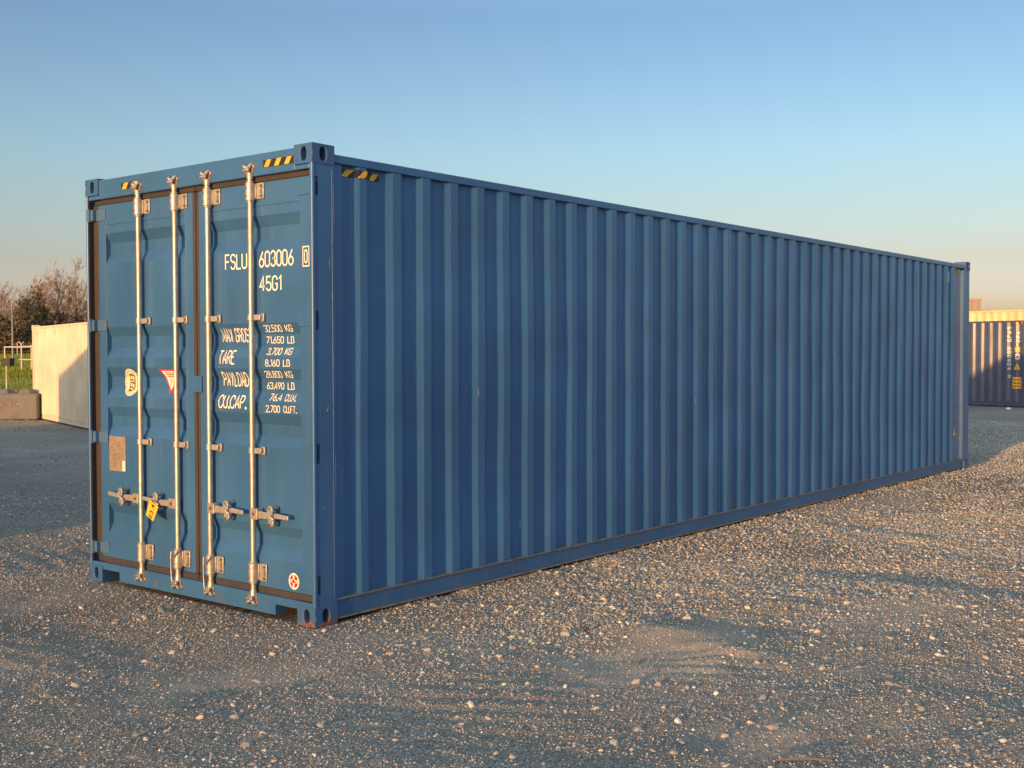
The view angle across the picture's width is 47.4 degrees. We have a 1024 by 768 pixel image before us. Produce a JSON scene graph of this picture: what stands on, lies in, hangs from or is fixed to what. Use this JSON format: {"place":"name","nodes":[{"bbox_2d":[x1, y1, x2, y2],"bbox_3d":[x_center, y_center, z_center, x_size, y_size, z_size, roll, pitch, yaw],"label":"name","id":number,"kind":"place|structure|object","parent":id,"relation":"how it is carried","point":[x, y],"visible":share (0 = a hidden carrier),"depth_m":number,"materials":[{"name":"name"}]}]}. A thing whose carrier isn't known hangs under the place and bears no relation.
{"place":"outdoors","nodes":[
{"label":"outdoors","id":0,"kind":"place"},
{"bbox_2d":[0,351,32,392],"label":"grass field","id":1,"kind":"structure","parent":0,"point":[25,385],"depth_m":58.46,"materials":[{"name":"green plant"}]},
{"bbox_2d":[0,279,14,345],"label":"bare tree","id":2,"kind":"object","parent":1,"relation":"on","point":[3,298],"visible":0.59,"depth_m":134.54,"materials":[{"name":"brown plant"}]},
{"bbox_2d":[7,301,16,356],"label":"street lamp","id":3,"kind":"object","parent":1,"relation":"on","point":[8,302],"visible":0.98,"depth_m":105.55,"materials":[{"name":"grey metal"}]},
{"bbox_2d":[0,323,24,353],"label":"scrub bush","id":4,"kind":"object","parent":1,"relation":"on","point":[5,341],"visible":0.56,"depth_m":121.15,"materials":[{"name":"brown plant"}]},
{"bbox_2d":[1,282,23,316],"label":"bare tree","id":5,"kind":"object","parent":1,"relation":"on","point":[12,296],"visible":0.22,"depth_m":148.50,"materials":[{"name":"brown plant"}]},
{"bbox_2d":[0,342,30,354],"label":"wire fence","id":6,"kind":"object","parent":1,"relation":"on","point":[17,351],"visible":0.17,"depth_m":114.88,"materials":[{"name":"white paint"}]},
{"bbox_2d":[6,286,37,309],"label":"bare tree","id":7,"kind":"object","parent":1,"relation":"on","point":[21,293],"visible":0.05,"depth_m":154.75,"materials":[{"name":"brown plant"}]},
{"bbox_2d":[13,295,31,317],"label":"evergreen tree","id":8,"kind":"object","parent":1,"relation":"on","point":[15,313],"visible":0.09,"depth_m":128.34,"materials":[{"name":"green plant"}]},
{"bbox_2d":[13,282,36,312],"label":"bare tree","id":9,"kind":"object","parent":1,"relation":"on","point":[26,292],"visible":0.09,"depth_m":137.73,"materials":[{"name":"brown plant"}]},
{"bbox_2d":[19,342,31,368],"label":"goal frame","id":10,"kind":"object","parent":1,"relation":"on","point":[21,355],"visible":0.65,"depth_m":78.38,"materials":[{"name":"white paint"}]},
{"bbox_2d":[0,309,59,352],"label":"scrub bush","id":11,"kind":"object","parent":1,"relation":"on","point":[9,318],"visible":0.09,"depth_m":125.22,"materials":[{"name":"brown plant"}]},
{"bbox_2d":[0,274,60,314],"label":"bare tree","id":12,"kind":"object","parent":1,"relation":"on","point":[47,296],"visible":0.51,"depth_m":130.56,"materials":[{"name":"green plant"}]},
{"bbox_2d":[16,284,49,350],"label":"evergreen tree","id":13,"kind":"object","parent":1,"relation":"on","point":[27,308],"visible":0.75,"depth_m":121.75,"materials":[{"name":"green plant"}]},
{"bbox_2d":[10,274,56,307],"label":"bare tree","id":14,"kind":"object","parent":1,"relation":"on","point":[32,294],"visible":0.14,"depth_m":144.29,"materials":[{"name":"brown plant"}]},
{"bbox_2d":[0,316,76,353],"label":"scrub bush","id":15,"kind":"object","parent":1,"relation":"on","point":[17,332],"visible":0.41,"depth_m":120.67,"materials":[{"name":"brown plant"}]},
{"bbox_2d":[28,297,52,339],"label":"evergreen tree","id":16,"kind":"object","parent":1,"relation":"on","point":[40,311],"visible":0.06,"depth_m":126.08,"materials":[{"name":"green plant"}]},
{"bbox_2d":[0,314,86,351],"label":"scrub bush","id":17,"kind":"object","parent":1,"relation":"on","point":[55,318],"visible":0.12,"depth_m":122.44,"materials":[{"name":"brown plant"}]},
{"bbox_2d":[43,277,69,315],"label":"bare tree","id":18,"kind":"object","parent":1,"relation":"on","point":[51,296],"visible":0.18,"depth_m":139.94,"materials":[{"name":"brown plant"}]},
{"bbox_2d":[33,261,83,323],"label":"bare tree","id":19,"kind":"object","parent":1,"relation":"on","point":[57,283],"visible":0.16,"depth_m":144.59,"materials":[{"name":"brown plant"}]},
{"bbox_2d":[36,266,81,321],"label":"bare tree","id":20,"kind":"object","parent":1,"relation":"on","point":[62,297],"visible":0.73,"depth_m":133.07,"materials":[{"name":"brown plant"}]},
{"bbox_2d":[42,255,86,319],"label":"bare tree","id":21,"kind":"object","parent":1,"relation":"on","point":[66,302],"visible":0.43,"depth_m":138.72,"materials":[{"name":"brown plant"}]},
{"bbox_2d":[49,311,86,321],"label":"scrub bush","id":22,"kind":"object","parent":1,"relation":"on","point":[51,313],"visible":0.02,"depth_m":134.59,"materials":[{"name":"brown plant"}]},
{"bbox_2d":[58,270,86,318],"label":"bare tree","id":23,"kind":"object","parent":1,"relation":"on","point":[75,311],"visible":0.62,"depth_m":136.22,"materials":[{"name":"brown plant"}]},
{"bbox_2d":[0,405,1023,767],"bbox_3d":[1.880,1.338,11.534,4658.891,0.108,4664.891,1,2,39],"label":"ground","id":24,"kind":"structure","parent":0,"point":[12,449],"depth_m":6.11,"materials":[{"name":"grey gravel"}]},
{"bbox_2d":[4,346,31,388],"bbox_3d":[-16.878,-0.346,41.725,3.185,2.015,0.050,0,2,19],"label":"pipe railing","id":25,"kind":"object","parent":24,"relation":"on","point":[14,359],"visible":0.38,"depth_m":42.07,"materials":[{"name":"white metal"}]},
{"bbox_2d":[0,358,14,365],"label":"meter box","id":26,"kind":"object","parent":25,"relation":"attached to","point":[7,361],"visible":1,"depth_m":41.74,"materials":[{"name":"black plastic"}]},
{"bbox_2d":[0,389,41,418],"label":"concrete block","id":27,"kind":"object","parent":24,"relation":"on","point":[24,404],"depth_m":29.05,"materials":[{"name":"grey concrete"}]},
{"bbox_2d":[32,322,88,428],"bbox_3d":[-9.669,-0.282,28.139,2.438,2.370,6.060,-1,2,-33],"label":"storage container","id":28,"kind":"object","parent":24,"relation":"on","point":[60,365],"visible":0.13,"depth_m":27.20,"materials":[{"name":"white metal"}]},
{"bbox_2d":[85,142,969,627],"bbox_3d":[1.674,-0.142,12.438,2.439,2.896,12.226,1,2,39],"label":"shipping container","id":29,"kind":"object","parent":24,"relation":"on","point":[327,386],"visible":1,"depth_m":8.25,"materials":[{"name":"metal"}]},
{"bbox_2d":[87,175,199,589],"bbox_3d":[-2.574,-0.011,8.097,1.227,2.771,0.134,1,2,39],"label":"door","id":30,"kind":"structure","parent":29,"relation":"in","point":[142,323],"depth_m":8.08,"materials":[{"name":"blue paint"}]},
{"bbox_2d":[146,499,157,520],"bbox_3d":[-2.451,0.850,7.941,0.110,0.149,0.014,31,20,34],"label":"seal tag","id":31,"kind":"object","parent":29,"relation":"hanging from","point":[151,513],"visible":1,"depth_m":7.95,"materials":[{"name":"yellow plastic"}]},
{"bbox_2d":[194,163,317,605],"bbox_3d":[-1.638,0.008,7.346,1.216,2.771,0.134,1,2,39],"label":"door","id":32,"kind":"structure","parent":29,"relation":"in","point":[252,384],"depth_m":7.33,"materials":[{"name":"blue paint"}]},
{"bbox_2d":[776,757,830,760],"bbox_3d":[1.176,1.513,4.704,0.221,0.015,0.018,0,2,1],"label":"dry stick","id":33,"kind":"object","parent":24,"relation":"on","point":[798,758],"visible":1,"depth_m":4.70,"materials":[{"name":"brown wood"}]},
{"bbox_2d":[968,320,1023,406],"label":"shipping container","id":34,"kind":"object","parent":24,"relation":"on","point":[996,363],"visible":0.22,"depth_m":34.69,"materials":[{"name":"blue metal"}]},
{"bbox_2d":[969,310,1023,321],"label":"shipping container","id":35,"kind":"object","parent":24,"relation":"on","point":[1002,315],"visible":0.03,"depth_m":37.64,"materials":[{"name":"beige metal"}]},
{"bbox_2d":[0,0,1023,318],"label":"sky","id":36,"kind":"structure","parent":0,"point":[895,126],"materials":[{"name":"blue"}]},
{"bbox_2d":[969,298,981,310],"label":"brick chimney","id":37,"kind":"object","parent":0,"point":[974,304],"visible":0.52,"depth_m":84.96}
]}

